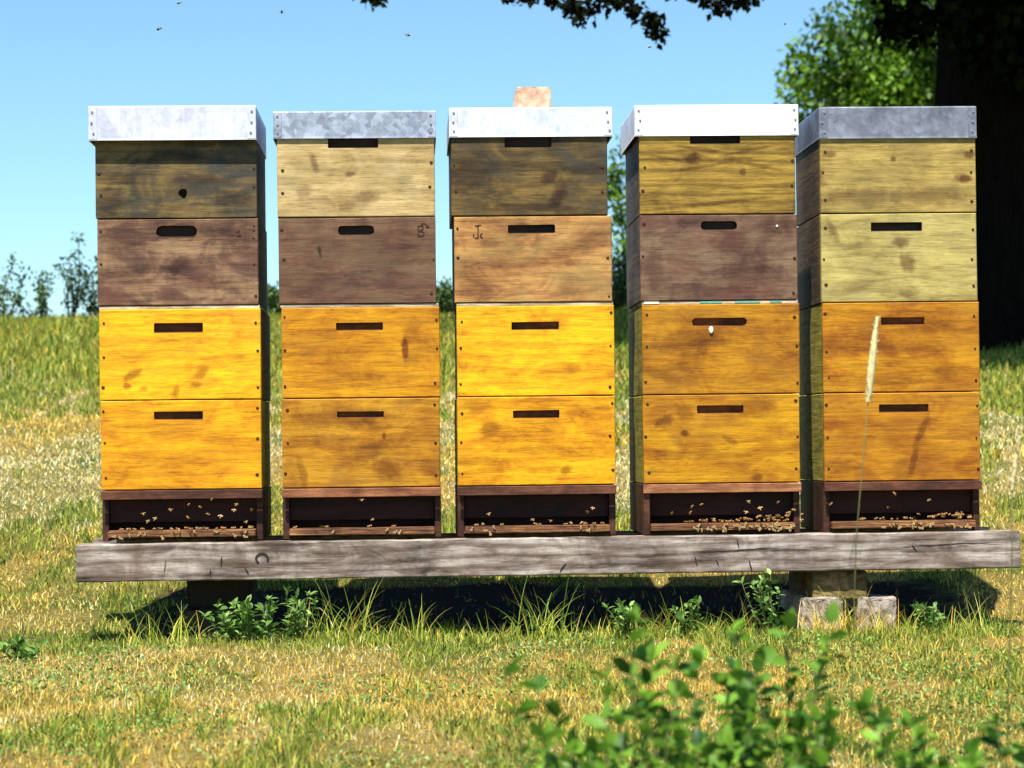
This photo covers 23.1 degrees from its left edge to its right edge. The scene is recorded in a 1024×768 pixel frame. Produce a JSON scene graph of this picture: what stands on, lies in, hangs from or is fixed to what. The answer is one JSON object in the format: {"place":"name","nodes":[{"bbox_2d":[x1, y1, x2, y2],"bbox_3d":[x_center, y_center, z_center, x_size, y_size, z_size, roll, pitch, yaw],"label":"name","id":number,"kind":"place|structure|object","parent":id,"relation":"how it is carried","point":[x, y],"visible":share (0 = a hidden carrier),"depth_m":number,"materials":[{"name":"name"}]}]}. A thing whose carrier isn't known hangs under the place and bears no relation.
{"place":"outdoors","nodes":[
{"label":"outdoors","id":0,"kind":"place"},
{"bbox_2d":[282,486,440,538],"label":"hive floor","id":1,"kind":"structure","parent":0,"point":[348,511],"depth_m":7.91,"materials":[{"name":"brown wood"}]},
{"bbox_2d":[282,398,440,487],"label":"hive box","id":2,"kind":"object","parent":1,"relation":"on","point":[378,442],"visible":1,"depth_m":7.87,"materials":[{"name":"orange wood"}]},
{"bbox_2d":[281,307,440,398],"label":"hive box","id":3,"kind":"object","parent":2,"relation":"on","point":[360,352],"visible":0.9,"depth_m":7.87,"materials":[{"name":"orange wood"}]},
{"bbox_2d":[280,303,438,307],"bbox_3d":[-0.490,-0.241,8.124,0.499,0.011,0.493,-1,-1,-2],"label":"queen excluder","id":4,"kind":"object","parent":3,"relation":"on","point":[360,305],"visible":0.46,"depth_m":7.88,"materials":[{"name":"white plastic"}]},
{"bbox_2d":[278,217,435,304],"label":"hive box","id":5,"kind":"object","parent":4,"relation":"on","point":[379,260],"visible":0.94,"depth_m":7.88,"materials":[{"name":"brown wood"}]},
{"bbox_2d":[277,138,434,217],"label":"hive box","id":6,"kind":"object","parent":5,"relation":"on","point":[352,177],"visible":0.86,"depth_m":7.88,"materials":[{"name":"wood"}]},
{"bbox_2d":[273,111,435,151],"bbox_3d":[-0.507,-0.812,8.142,0.514,0.086,0.531,-1,-1,-2],"label":"hive cover","id":7,"kind":"object","parent":6,"relation":"on","point":[347,124],"visible":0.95,"depth_m":7.88,"materials":[{"name":"grey metal"}]},
{"bbox_2d":[0,0,930,317],"label":"sky","id":8,"kind":"structure","parent":0,"point":[59,59],"materials":[{"name":"blue"}]},
{"bbox_2d":[0,304,1023,767],"bbox_3d":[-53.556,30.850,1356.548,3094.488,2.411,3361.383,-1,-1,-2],"label":"ground","id":9,"kind":"structure","parent":0,"point":[452,602],"depth_m":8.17,"materials":[{"name":"plant"}]},
{"bbox_2d":[0,252,32,317],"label":"sapling","id":10,"kind":"object","parent":9,"relation":"on","point":[3,305],"visible":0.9,"depth_m":25.03,"materials":[{"name":"green plant"}]},
{"bbox_2d":[0,633,47,661],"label":"leafy weed","id":11,"kind":"object","parent":9,"relation":"on","point":[20,644],"visible":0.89,"depth_m":7.31,"materials":[{"name":"green plant"}]},
{"bbox_2d":[0,267,57,320],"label":"sapling","id":12,"kind":"object","parent":9,"relation":"on","point":[42,298],"visible":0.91,"depth_m":25.25,"materials":[{"name":"green plant"}]},
{"bbox_2d":[52,232,97,316],"bbox_3d":[-4.402,-1.058,25.651,0.588,1.001,0.484,-1,-1,-2],"label":"sapling","id":13,"kind":"object","parent":9,"relation":"on","point":[75,305],"visible":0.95,"depth_m":25.66,"materials":[{"name":"green plant"}]},
{"bbox_2d":[67,260,99,317],"bbox_3d":[-4.380,-0.928,25.977,0.290,0.716,0.536,-1,-2,33],"label":"sapling","id":14,"kind":"object","parent":9,"relation":"on","point":[93,307],"visible":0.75,"depth_m":25.93,"materials":[{"name":"green plant"}]},
{"bbox_2d":[104,606,170,645],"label":"grass tuft","id":15,"kind":"object","parent":9,"relation":"on","point":[147,639],"visible":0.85,"depth_m":7.73,"materials":[{"name":"plant"}]},
{"bbox_2d":[152,604,216,642],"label":"grass tuft","id":16,"kind":"object","parent":9,"relation":"on","point":[174,632],"visible":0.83,"depth_m":7.74,"materials":[{"name":"plant"}]},
{"bbox_2d":[171,662,205,682],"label":"grass tuft","id":17,"kind":"object","parent":9,"relation":"on","point":[194,675],"visible":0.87,"depth_m":6.73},
{"bbox_2d":[178,607,260,634],"bbox_3d":[-0.935,0.806,7.993,0.261,0.184,0.148,-1,-1,-2],"label":"support stone","id":18,"kind":"object","parent":9,"relation":"on","point":[188,614],"visible":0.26,"depth_m":7.92,"materials":[{"name":"stone"}]},
{"bbox_2d":[184,601,265,622],"bbox_3d":[-0.945,0.798,8.212,0.280,0.164,0.149,-1,-1,-2],"label":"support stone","id":19,"kind":"object","parent":9,"relation":"on","point":[261,602],"visible":0.1,"depth_m":8.20,"materials":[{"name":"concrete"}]},
{"bbox_2d":[187,580,256,607],"bbox_3d":[-0.943,0.670,8.155,0.204,0.102,0.344,-1,-1,-2],"label":"wooden block","id":20,"kind":"object","parent":19,"relation":"on","point":[205,593],"depth_m":7.99,"materials":[{"name":"brown wood"}]},
{"bbox_2d":[93,527,988,542],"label":"wooden beam","id":21,"kind":"structure","parent":20,"relation":"on","point":[335,537],"depth_m":8.26,"materials":[{"name":"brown wood"}]},
{"bbox_2d":[101,486,270,541],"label":"hive floor","id":22,"kind":"structure","parent":21,"relation":"on","point":[124,509],"depth_m":7.89,"materials":[{"name":"brown wood"}]},
{"bbox_2d":[101,400,269,489],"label":"hive box","id":23,"kind":"object","parent":22,"relation":"on","point":[190,444],"visible":1,"depth_m":7.84,"materials":[{"name":"yellow wood"}]},
{"bbox_2d":[99,308,270,400],"bbox_3d":[-1.051,-0.088,8.097,0.506,0.284,0.502,-1,-1,-2],"label":"hive box","id":24,"kind":"object","parent":23,"relation":"on","point":[178,354],"visible":0.93,"depth_m":7.85,"materials":[{"name":"yellow wood"}]},
{"bbox_2d":[99,305,268,315],"bbox_3d":[-1.055,-0.235,8.102,0.503,0.011,0.493,-1,-1,-2],"label":"queen excluder","id":25,"kind":"object","parent":24,"relation":"on","point":[181,307],"visible":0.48,"depth_m":7.86,"materials":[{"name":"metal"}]},
{"bbox_2d":[97,218,267,311],"bbox_3d":[-1.060,-0.378,8.105,0.504,0.271,0.502,-1,-1,-2],"label":"hive box","id":26,"kind":"object","parent":25,"relation":"on","point":[179,262],"visible":0.93,"depth_m":7.86,"materials":[{"name":"brown wood"}]},
{"bbox_2d":[95,140,265,229],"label":"hive box","id":27,"kind":"object","parent":26,"relation":"on","point":[179,179],"visible":0.89,"depth_m":7.86,"materials":[{"name":"grey wood"}]},
{"bbox_2d":[88,105,265,158],"bbox_3d":[-1.076,-0.812,8.107,0.525,0.108,0.554,-1,-1,-2],"label":"hive cover","id":28,"kind":"object","parent":27,"relation":"on","point":[227,122],"visible":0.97,"depth_m":7.83,"materials":[{"name":"metal"}]},
{"bbox_2d":[76,530,1020,582],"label":"wooden beam","id":29,"kind":"structure","parent":20,"relation":"on","point":[464,557],"depth_m":7.84,"materials":[{"name":"grey wood"}]},
{"bbox_2d":[630,482,800,534],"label":"hive floor","id":30,"kind":"structure","parent":29,"relation":"on","point":[652,506],"depth_m":7.96,"materials":[{"name":"red wood"}]},
{"bbox_2d":[629,394,799,483],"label":"hive box","id":31,"kind":"object","parent":30,"relation":"on","point":[714,438],"visible":1,"depth_m":7.91,"materials":[{"name":"orange wood"}]},
{"bbox_2d":[628,303,799,396],"bbox_3d":[0.652,-0.105,8.165,0.501,0.284,0.505,-1,-1,-2],"label":"hive box","id":32,"kind":"object","parent":31,"relation":"on","point":[709,349],"visible":0.96,"depth_m":7.92,"materials":[{"name":"orange wood"}]},
{"bbox_2d":[629,300,797,311],"bbox_3d":[0.650,-0.253,8.169,0.497,0.011,0.497,-1,-1,-2],"label":"queen excluder","id":33,"kind":"object","parent":32,"relation":"on","point":[717,302],"visible":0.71,"depth_m":7.92,"materials":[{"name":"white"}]},
{"bbox_2d":[626,214,797,308],"bbox_3d":[0.646,-0.395,8.173,0.501,0.271,0.503,-1,-1,-2],"label":"hive box","id":34,"kind":"object","parent":33,"relation":"on","point":[711,257],"visible":0.92,"depth_m":7.93,"materials":[{"name":"brown wood"}]},
{"bbox_2d":[625,135,795,227],"bbox_3d":[0.641,-0.676,8.179,0.497,0.286,0.502,-1,-1,-2],"label":"hive box","id":35,"kind":"object","parent":34,"relation":"on","point":[717,175],"visible":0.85,"depth_m":7.93,"materials":[{"name":"yellow wood"}]},
{"bbox_2d":[621,104,798,154],"bbox_3d":[0.638,-0.831,8.188,0.523,0.098,0.530,-1,-1,-2],"label":"hive cover","id":36,"kind":"object","parent":35,"relation":"on","point":[698,120],"visible":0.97,"depth_m":7.93,"materials":[{"name":"white metal"}]},
{"bbox_2d":[196,597,254,642],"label":"leafy weed","id":37,"kind":"object","parent":9,"relation":"on","point":[231,630],"visible":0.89,"depth_m":7.69,"materials":[{"name":"green plant"}]},
{"bbox_2d":[233,595,278,641],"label":"leafy weed","id":38,"kind":"object","parent":9,"relation":"on","point":[251,625],"visible":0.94,"depth_m":7.68,"materials":[{"name":"green plant"}]},
{"bbox_2d":[267,281,280,315],"bbox_3d":[-2.414,-0.818,25.720,0.407,0.505,0.482,-1,-1,-2],"label":"sapling","id":39,"kind":"object","parent":9,"relation":"on","point":[273,298],"visible":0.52,"depth_m":25.61,"materials":[{"name":"green plant"}]},
{"bbox_2d":[278,585,318,641],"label":"leafy weed","id":40,"kind":"object","parent":9,"relation":"on","point":[298,618],"visible":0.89,"depth_m":7.71,"materials":[{"name":"green plant"}]},
{"bbox_2d":[285,597,341,642],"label":"grass tuft","id":41,"kind":"object","parent":9,"relation":"on","point":[318,632],"visible":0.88,"depth_m":7.66,"materials":[{"name":"plant"}]},
{"bbox_2d":[316,575,391,640],"bbox_3d":[-0.498,0.694,7.729,0.300,0.220,0.256,-1,-1,-2],"label":"grass tuft","id":42,"kind":"object","parent":9,"relation":"on","point":[346,631],"visible":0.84,"depth_m":7.73,"materials":[{"name":"plant"}]},
{"bbox_2d":[339,600,405,641],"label":"grass tuft","id":43,"kind":"object","parent":9,"relation":"on","point":[364,626],"visible":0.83,"depth_m":7.68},
{"bbox_2d":[357,602,439,640],"bbox_3d":[-0.348,0.727,7.744,0.330,0.157,0.136,-1,-1,-2],"label":"grass tuft","id":44,"kind":"object","parent":9,"relation":"on","point":[416,631],"visible":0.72,"depth_m":7.74,"materials":[{"name":"plant"}]},
{"bbox_2d":[367,662,432,692],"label":"grass tuft","id":45,"kind":"object","parent":9,"relation":"on","point":[392,686],"visible":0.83,"depth_m":6.51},
{"bbox_2d":[436,276,453,315],"bbox_3d":[-0.694,-0.870,26.205,0.574,0.541,0.486,-1,-1,28],"label":"sapling","id":46,"kind":"object","parent":9,"relation":"on","point":[444,297],"visible":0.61,"depth_m":26.07,"materials":[{"name":"green plant"}]},
{"bbox_2d":[423,621,470,641],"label":"grass tuft","id":47,"kind":"object","parent":9,"relation":"on","point":[444,633],"visible":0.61,"depth_m":7.69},
{"bbox_2d":[447,618,500,640],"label":"grass tuft","id":48,"kind":"object","parent":9,"relation":"on","point":[469,632],"visible":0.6,"depth_m":7.76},
{"bbox_2d":[477,610,533,640],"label":"grass tuft","id":49,"kind":"object","parent":9,"relation":"on","point":[515,631],"visible":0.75,"depth_m":7.72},
{"bbox_2d":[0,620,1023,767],"bbox_3d":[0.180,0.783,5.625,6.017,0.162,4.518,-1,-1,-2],"label":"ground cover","id":50,"kind":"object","parent":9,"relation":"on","point":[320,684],"visible":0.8,"depth_m":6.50,"materials":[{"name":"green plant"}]},
{"bbox_2d":[497,569,576,639],"bbox_3d":[0.093,0.684,7.710,0.328,0.232,0.217,-1,-1,-2],"label":"grass tuft","id":51,"kind":"object","parent":9,"relation":"on","point":[536,626],"visible":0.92,"depth_m":7.71,"materials":[{"name":"plant"}]},
{"bbox_2d":[494,656,617,767],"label":"shrub shoot","id":52,"kind":"object","parent":9,"relation":"on","point":[552,707],"visible":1,"depth_m":3.49,"materials":[{"name":"green plant"}]},
{"bbox_2d":[543,606,593,638],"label":"grass tuft","id":53,"kind":"object","parent":9,"relation":"on","point":[564,633],"visible":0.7,"depth_m":7.79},
{"bbox_2d":[528,719,610,767],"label":"shrub shoot","id":54,"kind":"object","parent":9,"relation":"on","point":[548,726],"visible":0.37,"depth_m":3.75,"materials":[{"name":"green plant"}]},
{"bbox_2d":[558,697,632,767],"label":"shrub shoot","id":55,"kind":"object","parent":9,"relation":"on","point":[573,744],"visible":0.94,"depth_m":3.62,"materials":[{"name":"green plant"}]},
{"bbox_2d":[581,616,630,637],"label":"grass tuft","id":56,"kind":"object","parent":9,"relation":"on","point":[607,628],"visible":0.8,"depth_m":7.79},
{"bbox_2d":[607,135,626,308],"bbox_3d":[1.464,-1.967,34.985,0.905,3.108,0.824,-1,-1,-2],"label":"young tree","id":57,"kind":"object","parent":9,"relation":"on","point":[615,192],"visible":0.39,"depth_m":34.91,"materials":[{"name":"green plant"}]},
{"bbox_2d":[602,598,635,638],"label":"leafy weed","id":58,"kind":"object","parent":9,"relation":"on","point":[624,623],"visible":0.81,"depth_m":7.73,"materials":[{"name":"green plant"}]},
{"bbox_2d":[612,250,626,309],"bbox_3d":[1.230,-1.038,25.878,0.869,0.762,0.776,0,-2,-39],"label":"sapling","id":59,"kind":"object","parent":9,"relation":"on","point":[619,296],"visible":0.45,"depth_m":25.73,"materials":[{"name":"green plant"}]},
{"bbox_2d":[617,612,662,640],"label":"grass tuft","id":60,"kind":"object","parent":9,"relation":"on","point":[643,628],"visible":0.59,"depth_m":7.73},
{"bbox_2d":[588,603,738,767],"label":"shrub shoot","id":61,"kind":"object","parent":9,"relation":"on","point":[633,617],"visible":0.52,"depth_m":3.76,"materials":[{"name":"green plant"}]},
{"bbox_2d":[612,644,726,767],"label":"shrub shoot","id":62,"kind":"object","parent":9,"relation":"on","point":[677,686],"visible":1,"depth_m":3.48,"materials":[{"name":"green plant"}]},
{"bbox_2d":[640,592,699,637],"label":"grass tuft","id":63,"kind":"object","parent":9,"relation":"on","point":[661,629],"visible":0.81,"depth_m":7.74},
{"bbox_2d":[667,595,702,635],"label":"leafy weed","id":64,"kind":"object","parent":9,"relation":"on","point":[692,614],"visible":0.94,"depth_m":7.74,"materials":[{"name":"green plant"}]},
{"bbox_2d":[352,0,1023,355],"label":"shade tree","id":65,"kind":"object","parent":9,"relation":"on","point":[979,45],"visible":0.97,"depth_m":19.51,"materials":[{"name":"green plant"}]},
{"bbox_2d":[669,608,718,637],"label":"grass tuft","id":66,"kind":"object","parent":9,"relation":"on","point":[709,627],"visible":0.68,"depth_m":7.74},
{"bbox_2d":[628,636,775,767],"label":"shrub shoot","id":67,"kind":"object","parent":9,"relation":"on","point":[761,658],"visible":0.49,"depth_m":3.74,"materials":[{"name":"green plant"}]},
{"bbox_2d":[644,714,774,767],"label":"shrub shoot","id":68,"kind":"object","parent":9,"relation":"on","point":[725,740],"visible":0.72,"depth_m":3.58,"materials":[{"name":"green plant"}]},
{"bbox_2d":[697,595,771,635],"bbox_3d":[0.675,0.717,7.723,0.333,0.152,0.115,-1,-1,-2],"label":"grass tuft","id":69,"kind":"object","parent":9,"relation":"on","point":[748,622],"visible":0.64,"depth_m":7.71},
{"bbox_2d":[708,656,774,767],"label":"shrub shoot","id":70,"kind":"object","parent":9,"relation":"on","point":[727,681],"visible":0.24,"depth_m":3.89,"materials":[{"name":"green plant"}]},
{"bbox_2d":[733,568,785,636],"bbox_3d":[0.778,0.683,7.727,0.129,0.221,0.154,-2,-2,43],"label":"leafy weed","id":71,"kind":"object","parent":9,"relation":"on","point":[773,618],"visible":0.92,"depth_m":7.74,"materials":[{"name":"green plant"}]},
{"bbox_2d":[730,677,845,767],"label":"shrub shoot","id":72,"kind":"object","parent":9,"relation":"on","point":[786,745],"visible":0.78,"depth_m":3.59,"materials":[{"name":"green plant"}]},
{"bbox_2d":[727,600,849,767],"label":"shrub shoot","id":73,"kind":"object","parent":9,"relation":"on","point":[831,614],"visible":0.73,"depth_m":3.78,"materials":[{"name":"green plant"}]},
{"bbox_2d":[780,590,851,611],"bbox_3d":[1.033,0.770,8.313,0.268,0.182,0.153,-1,-1,-2],"label":"support stone","id":74,"kind":"object","parent":9,"relation":"on","point":[786,604],"visible":0.08,"depth_m":8.24,"materials":[{"name":"stone"}]},
{"bbox_2d":[789,570,866,599],"bbox_3d":[1.026,0.642,8.150,0.176,0.092,0.504,-1,-1,-2],"label":"wooden block","id":75,"kind":"object","parent":74,"relation":"on","point":[831,584],"depth_m":7.90,"materials":[{"name":"brown wood"}]},
{"bbox_2d":[792,691,841,767],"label":"shrub shoot","id":76,"kind":"object","parent":9,"relation":"on","point":[823,758],"visible":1,"depth_m":3.50,"materials":[{"name":"green plant"}]},
{"bbox_2d":[793,594,842,632],"bbox_3d":[0.974,0.773,7.960,0.144,0.202,0.184,-1,-1,-4],"label":"support stone","id":77,"kind":"object","parent":9,"relation":"on","point":[803,604],"visible":0.34,"depth_m":7.88,"materials":[{"name":"stone"}]},
{"bbox_2d":[797,592,855,633],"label":"grass tuft","id":78,"kind":"object","parent":9,"relation":"on","point":[816,623],"visible":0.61,"depth_m":7.81,"materials":[{"name":"plant"}]},
{"bbox_2d":[810,586,889,634],"bbox_3d":[1.047,0.708,7.797,0.264,0.168,0.176,-1,-1,27],"label":"grass tuft","id":79,"kind":"object","parent":9,"relation":"on","point":[847,623],"visible":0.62,"depth_m":7.79,"materials":[{"name":"plant"}]},
{"bbox_2d":[773,0,938,123],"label":"leafy tree","id":80,"kind":"object","parent":9,"relation":"on","point":[870,72],"visible":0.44,"depth_m":37.40,"materials":[{"name":"green plant"}]},
{"bbox_2d":[849,316,879,758],"bbox_3d":[0.749,0.328,5.309,0.081,0.952,0.027,-1,-1,-2],"label":"seed stalk","id":81,"kind":"object","parent":9,"relation":"on","point":[871,369],"visible":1,"depth_m":5.31,"materials":[{"name":"plant"}]},
{"bbox_2d":[851,593,896,630],"bbox_3d":[1.153,0.772,7.965,0.131,0.205,0.178,-1,-1,1],"label":"support stone","id":82,"kind":"object","parent":9,"relation":"on","point":[888,597],"visible":0.35,"depth_m":7.89,"materials":[{"name":"stone"}]},
{"bbox_2d":[841,594,911,633],"bbox_3d":[1.152,0.723,7.810,0.267,0.136,0.158,0,-1,-25],"label":"grass tuft","id":83,"kind":"object","parent":9,"relation":"on","point":[884,620],"visible":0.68,"depth_m":7.81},
{"bbox_2d":[859,697,940,767],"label":"shrub shoot","id":84,"kind":"object","parent":9,"relation":"on","point":[883,724],"visible":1,"depth_m":3.44,"materials":[{"name":"green plant"}]},
{"bbox_2d":[875,607,932,633],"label":"grass tuft","id":85,"kind":"object","parent":9,"relation":"on","point":[906,624],"visible":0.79,"depth_m":7.76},
{"bbox_2d":[911,601,945,632],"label":"leafy weed","id":86,"kind":"object","parent":9,"relation":"on","point":[928,610],"visible":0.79,"depth_m":7.82,"materials":[{"name":"green plant"}]},
{"bbox_2d":[846,685,1023,767],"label":"shrub shoot","id":87,"kind":"object","parent":9,"relation":"on","point":[864,703],"visible":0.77,"depth_m":3.61,"materials":[{"name":"green plant"}]},
{"bbox_2d":[897,708,986,767],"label":"shrub shoot","id":88,"kind":"object","parent":9,"relation":"on","point":[906,719],"visible":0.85,"depth_m":3.64,"materials":[{"name":"green plant"}]},
{"bbox_2d":[918,605,987,631],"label":"grass tuft","id":89,"kind":"object","parent":9,"relation":"on","point":[954,619],"visible":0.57,"depth_m":7.82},
{"bbox_2d":[953,593,1020,632],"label":"grass tuft","id":90,"kind":"object","parent":9,"relation":"on","point":[996,615],"visible":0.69,"depth_m":7.78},
{"bbox_2d":[971,712,1015,767],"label":"shrub shoot","id":91,"kind":"object","parent":9,"relation":"on","point":[992,737],"visible":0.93,"depth_m":3.70,"materials":[{"name":"green plant"}]},
{"bbox_2d":[1005,425,1023,767],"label":"seed stalk","id":92,"kind":"object","parent":9,"relation":"on","point":[1014,468],"visible":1,"depth_m":5.02,"materials":[{"name":"plant"}]},
{"bbox_2d":[455,484,616,536],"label":"hive floor","id":93,"kind":"structure","parent":0,"point":[514,508],"depth_m":7.93,"materials":[{"name":"brown wood"}]},
{"bbox_2d":[454,396,615,485],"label":"hive box","id":94,"kind":"object","parent":93,"relation":"on","point":[560,440],"visible":1,"depth_m":7.89,"materials":[{"name":"yellow wood"}]},
{"bbox_2d":[455,305,614,398],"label":"hive box","id":95,"kind":"object","parent":94,"relation":"on","point":[524,351],"visible":0.96,"depth_m":7.89,"materials":[{"name":"yellow wood"}]},
{"bbox_2d":[454,302,612,313],"bbox_3d":[0.062,-0.247,8.147,0.497,0.011,0.493,-1,-1,-2],"label":"queen excluder","id":96,"kind":"object","parent":95,"relation":"on","point":[535,304],"visible":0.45,"depth_m":7.90,"materials":[{"name":"white plastic"}]},
{"bbox_2d":[452,216,611,310],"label":"hive box","id":97,"kind":"object","parent":96,"relation":"on","point":[525,259],"visible":0.95,"depth_m":7.90,"materials":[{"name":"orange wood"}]},
{"bbox_2d":[449,136,607,228],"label":"hive box","id":98,"kind":"object","parent":97,"relation":"on","point":[521,176],"visible":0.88,"depth_m":7.91,"materials":[{"name":"brown wood"}]},
{"bbox_2d":[447,107,612,155],"bbox_3d":[0.049,-0.822,8.164,0.519,0.094,0.531,-1,-1,-2],"label":"hive cover","id":99,"kind":"object","parent":98,"relation":"on","point":[533,122],"visible":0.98,"depth_m":7.90,"materials":[{"name":"metal"}]},
{"bbox_2d":[513,87,550,107],"bbox_3d":[0.065,-0.910,8.132,0.112,0.080,0.242,-1,-1,-2],"label":"brick","id":100,"kind":"object","parent":99,"relation":"on","point":[532,96],"visible":0.56,"depth_m":8.01,"materials":[{"name":"brick"}]},
{"bbox_2d":[800,480,981,531],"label":"hive floor","id":101,"kind":"structure","parent":0,"point":[910,498],"depth_m":7.98,"materials":[{"name":"brown wood"}]},
{"bbox_2d":[799,392,979,480],"bbox_3d":[1.228,0.173,8.183,0.500,0.278,0.502,-1,-1,-2],"label":"hive box","id":102,"kind":"object","parent":101,"relation":"on","point":[924,436],"visible":1,"depth_m":7.94,"materials":[{"name":"orange wood"}]},
{"bbox_2d":[799,302,979,394],"bbox_3d":[1.226,-0.112,8.190,0.501,0.284,0.502,-1,-1,-2],"label":"hive box","id":103,"kind":"object","parent":102,"relation":"on","point":[924,347],"visible":0.91,"depth_m":7.94,"materials":[{"name":"orange wood"}]},
{"bbox_2d":[797,213,976,309],"bbox_3d":[1.221,-0.397,8.197,0.499,0.280,0.502,-1,-1,-2],"label":"hive box","id":104,"kind":"object","parent":103,"relation":"on","point":[887,258],"visible":0.95,"depth_m":7.95,"materials":[{"name":"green wood"}]},
{"bbox_2d":[796,138,975,225],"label":"hive box","id":105,"kind":"object","parent":104,"relation":"on","point":[882,175],"visible":0.89,"depth_m":7.96,"materials":[{"name":"beige wood"}]},
{"bbox_2d":[795,106,976,156],"bbox_3d":[1.217,-0.826,8.212,0.506,0.102,0.530,-1,-1,-2],"label":"hive cover","id":106,"kind":"object","parent":105,"relation":"on","point":[889,122],"visible":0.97,"depth_m":7.95,"materials":[{"name":"grey metal"}]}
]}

